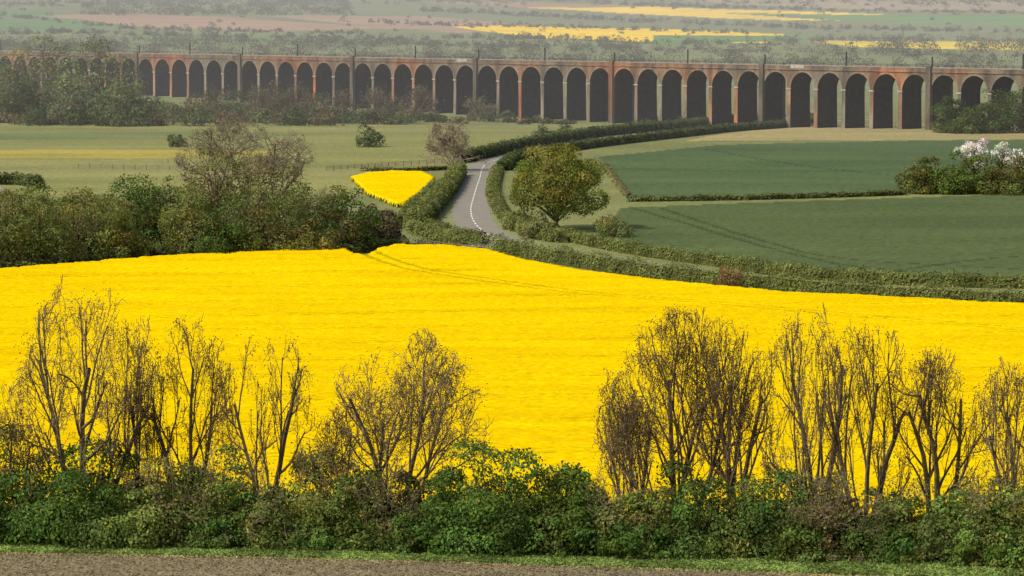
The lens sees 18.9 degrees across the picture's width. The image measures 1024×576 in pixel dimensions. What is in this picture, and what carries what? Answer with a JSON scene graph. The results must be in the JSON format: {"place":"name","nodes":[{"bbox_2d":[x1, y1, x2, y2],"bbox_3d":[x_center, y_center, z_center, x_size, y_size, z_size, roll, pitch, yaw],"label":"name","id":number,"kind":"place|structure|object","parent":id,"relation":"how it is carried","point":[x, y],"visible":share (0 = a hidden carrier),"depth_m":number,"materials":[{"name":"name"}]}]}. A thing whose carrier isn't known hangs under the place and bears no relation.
{"place":"outdoors","nodes":[
{"label":"outdoors","id":0,"kind":"place"},
{"bbox_2d":[350,170,434,206],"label":"rapeseed field","id":1,"kind":"structure","parent":0,"point":[396,187],"depth_m":692.72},
{"bbox_2d":[0,553,830,575],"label":"ploughed soil","id":2,"kind":"structure","parent":0,"point":[277,566],"depth_m":140.83,"materials":[{"name":"brown soil"}]},
{"bbox_2d":[0,244,1023,525],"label":"rapeseed field","id":3,"kind":"structure","parent":0,"point":[542,344],"depth_m":323.36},
{"bbox_2d":[0,0,1023,575],"bbox_3d":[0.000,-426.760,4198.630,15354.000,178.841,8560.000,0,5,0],"label":"ground","id":4,"kind":"structure","parent":0,"point":[910,232],"depth_m":880.70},
{"bbox_2d":[0,210,15,258],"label":"broadleaf tree","id":5,"kind":"object","parent":4,"relation":"on","point":[3,219],"visible":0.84,"depth_m":468.47,"materials":[{"name":"green plant"}]},
{"bbox_2d":[0,59,23,112],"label":"willow tree","id":6,"kind":"object","parent":4,"relation":"on","point":[5,79],"visible":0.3,"depth_m":1160.68,"materials":[{"name":"green plant"}]},
{"bbox_2d":[0,171,45,188],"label":"hedge","id":7,"kind":"object","parent":4,"relation":"on","point":[17,179],"visible":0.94,"depth_m":709.62,"materials":[{"name":"green plant"}]},
{"bbox_2d":[0,189,47,262],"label":"broadleaf tree","id":8,"kind":"object","parent":4,"relation":"on","point":[24,248],"visible":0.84,"depth_m":468.23,"materials":[{"name":"green plant"}]},
{"bbox_2d":[0,66,50,122],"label":"willow tree","id":9,"kind":"object","parent":4,"relation":"on","point":[20,88],"visible":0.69,"depth_m":1096.65,"materials":[{"name":"green plant"}]},
{"bbox_2d":[0,216,53,264],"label":"broadleaf tree","id":10,"kind":"object","parent":4,"relation":"on","point":[23,219],"visible":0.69,"depth_m":469.29,"materials":[{"name":"green plant"}]},
{"bbox_2d":[0,382,55,516],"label":"bare ash tree","id":11,"kind":"object","parent":4,"relation":"on","point":[12,432],"visible":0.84,"depth_m":151.93,"materials":[{"name":"brown plant"}]},
{"bbox_2d":[0,181,64,227],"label":"broadleaf tree","id":12,"kind":"object","parent":4,"relation":"on","point":[18,196],"visible":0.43,"depth_m":559.59,"materials":[{"name":"green plant"}]},
{"bbox_2d":[0,32,70,106],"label":"willow tree","id":13,"kind":"object","parent":4,"relation":"on","point":[28,78],"visible":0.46,"depth_m":1177.86,"materials":[{"name":"green plant"}]},
{"bbox_2d":[0,183,87,261],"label":"broadleaf tree","id":14,"kind":"object","parent":4,"relation":"on","point":[49,238],"visible":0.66,"depth_m":473.48,"materials":[{"name":"green plant"}]},
{"bbox_2d":[32,44,97,113],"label":"willow tree","id":15,"kind":"object","parent":4,"relation":"on","point":[61,72],"visible":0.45,"depth_m":1180.53,"materials":[{"name":"green plant"}]},
{"bbox_2d":[43,84,94,124],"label":"willow tree","id":16,"kind":"object","parent":4,"relation":"on","point":[77,105],"visible":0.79,"depth_m":1073.06,"materials":[{"name":"green plant"}]},
{"bbox_2d":[25,186,135,259],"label":"broadleaf tree","id":17,"kind":"object","parent":4,"relation":"on","point":[82,235],"visible":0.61,"depth_m":482.93,"materials":[{"name":"green plant"}]},
{"bbox_2d":[46,187,118,230],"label":"broadleaf tree","id":18,"kind":"object","parent":4,"relation":"on","point":[73,194],"visible":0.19,"depth_m":558.21,"materials":[{"name":"green plant"}]},
{"bbox_2d":[0,276,168,514],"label":"bare ash tree","id":19,"kind":"object","parent":4,"relation":"on","point":[54,423],"visible":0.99,"depth_m":150.59,"materials":[{"name":"brown plant"}]},
{"bbox_2d":[53,35,147,104],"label":"willow tree","id":20,"kind":"object","parent":4,"relation":"on","point":[96,90],"visible":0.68,"depth_m":1166.56,"materials":[{"name":"green plant"}]},
{"bbox_2d":[67,193,147,258],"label":"broadleaf tree","id":21,"kind":"object","parent":4,"relation":"on","point":[125,212],"visible":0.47,"depth_m":488.76,"materials":[{"name":"green plant"}]},
{"bbox_2d":[86,214,152,258],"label":"broadleaf tree","id":22,"kind":"object","parent":4,"relation":"on","point":[132,242],"visible":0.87,"depth_m":483.07,"materials":[{"name":"green plant"}]},
{"bbox_2d":[85,78,156,126],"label":"willow tree","id":23,"kind":"object","parent":4,"relation":"on","point":[128,114],"visible":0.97,"depth_m":1062.58,"materials":[{"name":"green plant"}]},
{"bbox_2d":[78,164,197,169],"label":"post and rail fence","id":24,"kind":"object","parent":4,"relation":"on","point":[123,167],"visible":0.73,"depth_m":770.40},
{"bbox_2d":[106,172,185,245],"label":"broadleaf tree","id":25,"kind":"object","parent":4,"relation":"on","point":[130,198],"visible":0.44,"depth_m":504.67,"materials":[{"name":"green plant"}]},
{"bbox_2d":[115,363,177,500],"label":"bare ash tree","id":26,"kind":"object","parent":4,"relation":"on","point":[138,436],"visible":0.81,"depth_m":152.20,"materials":[{"name":"brown plant"}]},
{"bbox_2d":[125,186,181,225],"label":"broadleaf tree","id":27,"kind":"object","parent":4,"relation":"on","point":[172,200],"visible":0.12,"depth_m":560.90,"materials":[{"name":"green plant"}]},
{"bbox_2d":[126,175,202,246],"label":"broadleaf tree","id":28,"kind":"object","parent":4,"relation":"on","point":[161,201],"visible":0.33,"depth_m":506.04,"materials":[{"name":"green plant"}]},
{"bbox_2d":[166,133,186,146],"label":"round bush","id":29,"kind":"object","parent":4,"relation":"on","point":[171,141],"visible":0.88,"depth_m":905.78,"materials":[{"name":"green plant"}]},
{"bbox_2d":[129,305,240,496],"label":"bare ash tree","id":30,"kind":"object","parent":4,"relation":"on","point":[192,417],"visible":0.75,"depth_m":152.57,"materials":[{"name":"brown plant"}]},
{"bbox_2d":[156,183,234,254],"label":"broadleaf tree","id":31,"kind":"object","parent":4,"relation":"on","point":[184,237],"visible":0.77,"depth_m":495.44,"materials":[{"name":"green plant"}]},
{"bbox_2d":[0,236,409,267],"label":"scrub undergrowth","id":32,"kind":"object","parent":4,"relation":"on","point":[354,247],"visible":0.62,"depth_m":495.27,"materials":[{"name":"green plant"}]},
{"bbox_2d":[194,81,236,119],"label":"bare tree","id":33,"kind":"object","parent":4,"relation":"on","point":[208,94],"visible":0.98,"depth_m":1103.91,"materials":[{"name":"grey plant"}]},
{"bbox_2d":[178,147,257,226],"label":"broadleaf tree","id":34,"kind":"object","parent":4,"relation":"on","point":[215,191],"visible":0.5,"depth_m":570.59,"materials":[{"name":"green plant"}]},
{"bbox_2d":[187,212,250,253],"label":"broadleaf tree","id":35,"kind":"object","parent":4,"relation":"on","point":[218,242],"visible":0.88,"depth_m":492.33,"materials":[{"name":"green plant"}]},
{"bbox_2d":[186,188,264,251],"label":"broadleaf tree","id":36,"kind":"object","parent":4,"relation":"on","point":[225,218],"visible":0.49,"depth_m":496.43,"materials":[{"name":"green plant"}]},
{"bbox_2d":[163,112,340,218],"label":"bare tree","id":37,"kind":"object","parent":4,"relation":"on","point":[276,155],"visible":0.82,"depth_m":591.44,"materials":[{"name":"brown plant"}]},
{"bbox_2d":[207,327,322,516],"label":"bare ash tree","id":38,"kind":"object","parent":4,"relation":"on","point":[291,411],"visible":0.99,"depth_m":150.17,"materials":[{"name":"brown plant"}]},
{"bbox_2d":[221,181,309,250],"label":"broadleaf tree","id":39,"kind":"object","parent":4,"relation":"on","point":[250,210],"visible":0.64,"depth_m":500.24,"materials":[{"name":"green plant"}]},
{"bbox_2d":[243,83,287,118],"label":"bare tree","id":40,"kind":"object","parent":4,"relation":"on","point":[261,99],"visible":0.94,"depth_m":1115.54,"materials":[{"name":"grey plant"}]},
{"bbox_2d":[231,158,312,225],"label":"broadleaf tree","id":41,"kind":"object","parent":4,"relation":"on","point":[281,193],"visible":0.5,"depth_m":571.85,"materials":[{"name":"green plant"}]},
{"bbox_2d":[262,77,304,111],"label":"bare tree","id":42,"kind":"object","parent":4,"relation":"on","point":[275,89],"visible":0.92,"depth_m":1118.49,"materials":[{"name":"grey plant"}]},
{"bbox_2d":[249,183,343,246],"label":"broadleaf tree","id":43,"kind":"object","parent":4,"relation":"on","point":[292,221],"visible":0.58,"depth_m":505.05,"materials":[{"name":"green plant"}]},
{"bbox_2d":[279,78,318,115],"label":"bare tree","id":44,"kind":"object","parent":4,"relation":"on","point":[306,96],"visible":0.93,"depth_m":1121.27,"materials":[{"name":"grey plant"}]},
{"bbox_2d":[286,216,345,250],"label":"broadleaf tree","id":45,"kind":"object","parent":4,"relation":"on","point":[308,239],"visible":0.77,"depth_m":499.30,"materials":[{"name":"green plant"}]},
{"bbox_2d":[286,399,374,513],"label":"bare ash tree","id":46,"kind":"object","parent":4,"relation":"on","point":[350,440],"visible":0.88,"depth_m":149.84,"materials":[{"name":"brown plant"}]},
{"bbox_2d":[296,183,364,244],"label":"broadleaf tree","id":47,"kind":"object","parent":4,"relation":"on","point":[345,222],"visible":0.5,"depth_m":508.67,"materials":[{"name":"green plant"}]},
{"bbox_2d":[323,80,357,113],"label":"bare tree","id":48,"kind":"object","parent":4,"relation":"on","point":[343,99],"visible":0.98,"depth_m":1131.13,"materials":[{"name":"grey plant"}]},
{"bbox_2d":[317,187,381,249],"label":"broadleaf tree","id":49,"kind":"object","parent":4,"relation":"on","point":[369,231],"visible":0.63,"depth_m":511.52,"materials":[{"name":"green plant"}]},
{"bbox_2d":[354,124,385,147],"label":"round bush","id":50,"kind":"object","parent":4,"relation":"on","point":[369,142],"visible":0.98,"depth_m":901.67,"materials":[{"name":"green plant"}]},
{"bbox_2d":[355,203,399,243],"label":"broadleaf tree","id":51,"kind":"object","parent":4,"relation":"on","point":[386,230],"visible":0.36,"depth_m":519.96,"materials":[{"name":"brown plant"}]},
{"bbox_2d":[358,84,402,116],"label":"bare tree","id":52,"kind":"object","parent":4,"relation":"on","point":[376,94],"visible":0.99,"depth_m":1138.95,"materials":[{"name":"grey plant"}]},
{"bbox_2d":[369,93,412,116],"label":"bare tree","id":53,"kind":"object","parent":4,"relation":"on","point":[403,99],"visible":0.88,"depth_m":1145.39,"materials":[{"name":"grey plant"}]},
{"bbox_2d":[326,159,456,170],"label":"post and rail fence","id":54,"kind":"object","parent":4,"relation":"on","point":[381,165],"visible":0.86,"depth_m":786.54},
{"bbox_2d":[376,209,406,241],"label":"broadleaf tree","id":55,"kind":"object","parent":4,"relation":"on","point":[399,232],"visible":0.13,"depth_m":526.76,"materials":[{"name":"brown plant"}]},
{"bbox_2d":[359,165,448,170],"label":"hedge","id":56,"kind":"object","parent":4,"relation":"on","point":[423,168],"visible":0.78,"depth_m":767.41,"materials":[{"name":"green plant"}]},
{"bbox_2d":[0,89,813,126],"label":"scrub woodland","id":57,"kind":"object","parent":4,"relation":"on","point":[290,117],"visible":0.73,"depth_m":1110.63,"materials":[{"name":"green plant"}]},
{"bbox_2d":[330,328,493,546],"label":"bare ash tree","id":58,"kind":"object","parent":4,"relation":"on","point":[420,419],"visible":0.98,"depth_m":150.03,"materials":[{"name":"brown plant"}]},
{"bbox_2d":[395,178,439,227],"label":"hedge","id":59,"kind":"object","parent":4,"relation":"on","point":[405,207],"visible":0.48,"depth_m":608.26,"materials":[{"name":"green plant"}]},
{"bbox_2d":[404,81,444,119],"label":"bare tree","id":60,"kind":"object","parent":4,"relation":"on","point":[417,93],"visible":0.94,"depth_m":1149.68,"materials":[{"name":"grey plant"}]},
{"bbox_2d":[402,159,467,228],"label":"hedge","id":61,"kind":"object","parent":4,"relation":"on","point":[435,200],"visible":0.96,"depth_m":624.53,"materials":[{"name":"green plant"}]},
{"bbox_2d":[402,215,496,244],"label":"hedge","id":62,"kind":"object","parent":4,"relation":"on","point":[438,227],"visible":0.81,"depth_m":543.00,"materials":[{"name":"green plant"}]},
{"bbox_2d":[409,227,492,247],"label":"hedge","id":63,"kind":"object","parent":4,"relation":"on","point":[446,239],"visible":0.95,"depth_m":520.49,"materials":[{"name":"green plant"}]},
{"bbox_2d":[418,120,487,168],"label":"bare tree","id":64,"kind":"object","parent":4,"relation":"on","point":[444,140],"visible":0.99,"depth_m":768.69,"materials":[{"name":"brown plant"}]},
{"bbox_2d":[461,94,509,121],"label":"bare tree","id":65,"kind":"object","parent":4,"relation":"on","point":[487,107],"visible":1,"depth_m":1161.38,"materials":[{"name":"grey plant"}]},
{"bbox_2d":[485,164,512,220],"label":"hedge","id":66,"kind":"object","parent":4,"relation":"on","point":[495,198],"visible":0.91,"depth_m":652.53,"materials":[{"name":"green plant"}]},
{"bbox_2d":[0,419,1023,568],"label":"hedgerow","id":67,"kind":"object","parent":4,"relation":"on","point":[588,521],"visible":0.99,"depth_m":146.31,"materials":[{"name":"green plant"}]},
{"bbox_2d":[0,40,1023,132],"bbox_3d":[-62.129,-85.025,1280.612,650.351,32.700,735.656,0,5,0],"label":"railway viaduct","id":68,"kind":"object","parent":4,"relation":"on","point":[619,91],"visible":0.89,"depth_m":1174.03,"materials":[{"name":"brick"}]},
{"bbox_2d":[0,0,1023,68],"bbox_3d":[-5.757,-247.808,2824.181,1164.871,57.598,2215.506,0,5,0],"label":"distant woodland","id":69,"kind":"object","parent":4,"relation":"on","point":[527,47],"visible":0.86,"depth_m":2284.77,"materials":[{"name":"green plant"}]},
{"bbox_2d":[0,541,1023,575],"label":"grass verge","id":70,"kind":"object","parent":4,"relation":"on","point":[760,565],"depth_m":143.07,"materials":[{"name":"green plant"}]},
{"bbox_2d":[497,208,577,242],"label":"hedge","id":71,"kind":"object","parent":4,"relation":"on","point":[554,233],"visible":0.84,"depth_m":541.63,"materials":[{"name":"green plant"}]},
{"bbox_2d":[531,124,553,135],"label":"round bush","id":72,"kind":"object","parent":4,"relation":"on","point":[541,130],"visible":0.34,"depth_m":945.74,"materials":[{"name":"green plant"}]},
{"bbox_2d":[507,142,609,227],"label":"oak tree","id":73,"kind":"object","parent":4,"relation":"on","point":[554,194],"visible":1,"depth_m":559.93,"materials":[{"name":"green plant"}]},
{"bbox_2d":[591,213,634,237],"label":"hawthorn bush","id":74,"kind":"object","parent":4,"relation":"on","point":[608,219],"visible":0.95,"depth_m":547.99,"materials":[{"name":"green plant"}]},
{"bbox_2d":[601,162,631,195],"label":"hedge","id":75,"kind":"object","parent":4,"relation":"on","point":[617,181],"visible":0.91,"depth_m":710.39,"materials":[{"name":"green plant"}]},
{"bbox_2d":[454,113,786,162],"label":"hedge","id":76,"kind":"object","parent":4,"relation":"on","point":[492,149],"visible":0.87,"depth_m":939.58,"materials":[{"name":"green plant"}]},
{"bbox_2d":[591,371,658,513],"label":"bare ash tree","id":77,"kind":"object","parent":4,"relation":"on","point":[625,481],"visible":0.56,"depth_m":149.72,"materials":[{"name":"brown plant"}]},
{"bbox_2d":[440,120,865,276],"bbox_3d":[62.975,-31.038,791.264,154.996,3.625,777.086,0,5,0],"label":"verge","id":78,"kind":"structure","parent":4,"relation":"on","point":[446,215],"depth_m":583.91,"materials":[{"name":"green plant"}]},
{"bbox_2d":[502,209,525,229],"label":"hawthorn bush","id":79,"kind":"object","parent":78,"relation":"on","point":[515,212],"visible":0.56,"depth_m":562.71,"materials":[{"name":"green plant"}]},
{"bbox_2d":[519,209,552,239],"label":"hawthorn bush","id":80,"kind":"object","parent":78,"relation":"on","point":[527,228],"visible":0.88,"depth_m":541.38,"materials":[{"name":"green plant"}]},
{"bbox_2d":[495,117,813,170],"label":"hedge","id":81,"kind":"object","parent":4,"relation":"on","point":[508,161],"visible":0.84,"depth_m":936.96,"materials":[{"name":"green plant"}]},
{"bbox_2d":[587,304,758,524],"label":"bare ash tree","id":82,"kind":"object","parent":4,"relation":"on","point":[668,384],"visible":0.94,"depth_m":148.00,"materials":[{"name":"brown plant"}]},
{"bbox_2d":[714,265,744,285],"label":"copper bush","id":83,"kind":"object","parent":4,"relation":"on","point":[727,278],"visible":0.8,"depth_m":426.17,"materials":[{"name":"brown plant"}]},
{"bbox_2d":[682,316,780,506],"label":"bare ash tree","id":84,"kind":"object","parent":4,"relation":"on","point":[731,387],"visible":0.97,"depth_m":147.19,"materials":[{"name":"brown plant"}]},
{"bbox_2d":[486,232,1023,302],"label":"hedge","id":85,"kind":"object","parent":4,"relation":"on","point":[582,260],"visible":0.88,"depth_m":438.39,"materials":[{"name":"green plant"}]},
{"bbox_2d":[626,189,910,201],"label":"hedge","id":86,"kind":"object","parent":4,"relation":"on","point":[776,196],"visible":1,"depth_m":644.35,"materials":[{"name":"green plant"}]},
{"bbox_2d":[564,226,1023,288],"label":"hedge","id":87,"kind":"object","parent":4,"relation":"on","point":[752,264],"visible":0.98,"depth_m":459.61,"materials":[{"name":"green plant"}]},
{"bbox_2d":[747,302,854,517],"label":"bare ash tree","id":88,"kind":"object","parent":4,"relation":"on","point":[801,424],"visible":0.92,"depth_m":146.31,"materials":[{"name":"brown plant"}]},
{"bbox_2d":[811,317,913,538],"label":"bare ash tree","id":89,"kind":"object","parent":4,"relation":"on","point":[881,472],"visible":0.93,"depth_m":144.83,"materials":[{"name":"brown plant"}]},
{"bbox_2d":[894,156,944,194],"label":"broadleaf tree","id":90,"kind":"object","parent":4,"relation":"on","point":[907,183],"visible":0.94,"depth_m":663.78,"materials":[{"name":"green plant"}]},
{"bbox_2d":[878,340,998,513],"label":"bare ash tree","id":91,"kind":"object","parent":4,"relation":"on","point":[928,382],"visible":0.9,"depth_m":145.53,"materials":[{"name":"brown plant"}]},
{"bbox_2d":[929,96,964,132],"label":"broadleaf tree","id":92,"kind":"object","parent":4,"relation":"on","point":[942,111],"visible":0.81,"depth_m":1010.49,"materials":[{"name":"green plant"}]},
{"bbox_2d":[922,150,979,194],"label":"broadleaf tree","id":93,"kind":"object","parent":4,"relation":"on","point":[940,174],"visible":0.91,"depth_m":662.56,"materials":[{"name":"green plant"}]},
{"bbox_2d":[946,98,982,132],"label":"broadleaf tree","id":94,"kind":"object","parent":4,"relation":"on","point":[960,109],"visible":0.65,"depth_m":1010.25,"materials":[{"name":"green plant"}]},
{"bbox_2d":[937,165,995,194],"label":"bush","id":95,"kind":"object","parent":4,"relation":"on","point":[958,174],"visible":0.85,"depth_m":662.65,"materials":[{"name":"green plant"}]},
{"bbox_2d":[939,102,1008,133],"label":"bush","id":96,"kind":"object","parent":4,"relation":"on","point":[969,127],"visible":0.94,"depth_m":1002.40,"materials":[{"name":"green plant"}]},
{"bbox_2d":[954,138,994,173],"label":"blossom tree","id":97,"kind":"object","parent":4,"relation":"on","point":[968,151],"visible":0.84,"depth_m":675.97,"materials":[{"name":"white plant"}]},
{"bbox_2d":[956,152,1004,192],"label":"broadleaf tree","id":98,"kind":"object","parent":4,"relation":"on","point":[966,163],"visible":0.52,"depth_m":669.04,"materials":[{"name":"green plant"}]},
{"bbox_2d":[960,356,1023,522],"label":"bare ash tree","id":99,"kind":"object","parent":4,"relation":"on","point":[1009,434],"visible":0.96,"depth_m":144.01,"materials":[{"name":"brown plant"}]},
{"bbox_2d":[960,87,1023,133],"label":"broadleaf tree","id":100,"kind":"object","parent":4,"relation":"on","point":[995,111],"visible":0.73,"depth_m":1010.31,"materials":[{"name":"green plant"}]},
{"bbox_2d":[977,166,1023,195],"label":"broadleaf tree","id":101,"kind":"object","parent":4,"relation":"on","point":[1003,189],"visible":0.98,"depth_m":663.32,"materials":[{"name":"green plant"}]},
{"bbox_2d":[988,141,1015,168],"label":"blossom tree","id":102,"kind":"object","parent":4,"relation":"on","point":[999,147],"visible":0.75,"depth_m":676.88,"materials":[{"name":"white plant"}]},
{"bbox_2d":[982,154,1023,192],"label":"broadleaf tree","id":103,"kind":"object","parent":4,"relation":"on","point":[1019,159],"visible":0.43,"depth_m":671.57,"materials":[{"name":"green plant"}]},
{"bbox_2d":[991,82,1023,132],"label":"broadleaf tree","id":104,"kind":"object","parent":4,"relation":"on","point":[1018,96],"visible":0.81,"depth_m":1008.34,"materials":[{"name":"green plant"}]},
{"bbox_2d":[452,119,868,271],"bbox_3d":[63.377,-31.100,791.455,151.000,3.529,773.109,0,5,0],"label":"country road","id":105,"kind":"structure","parent":0,"point":[470,207],"depth_m":631.12,"materials":[{"name":"asphalt"}]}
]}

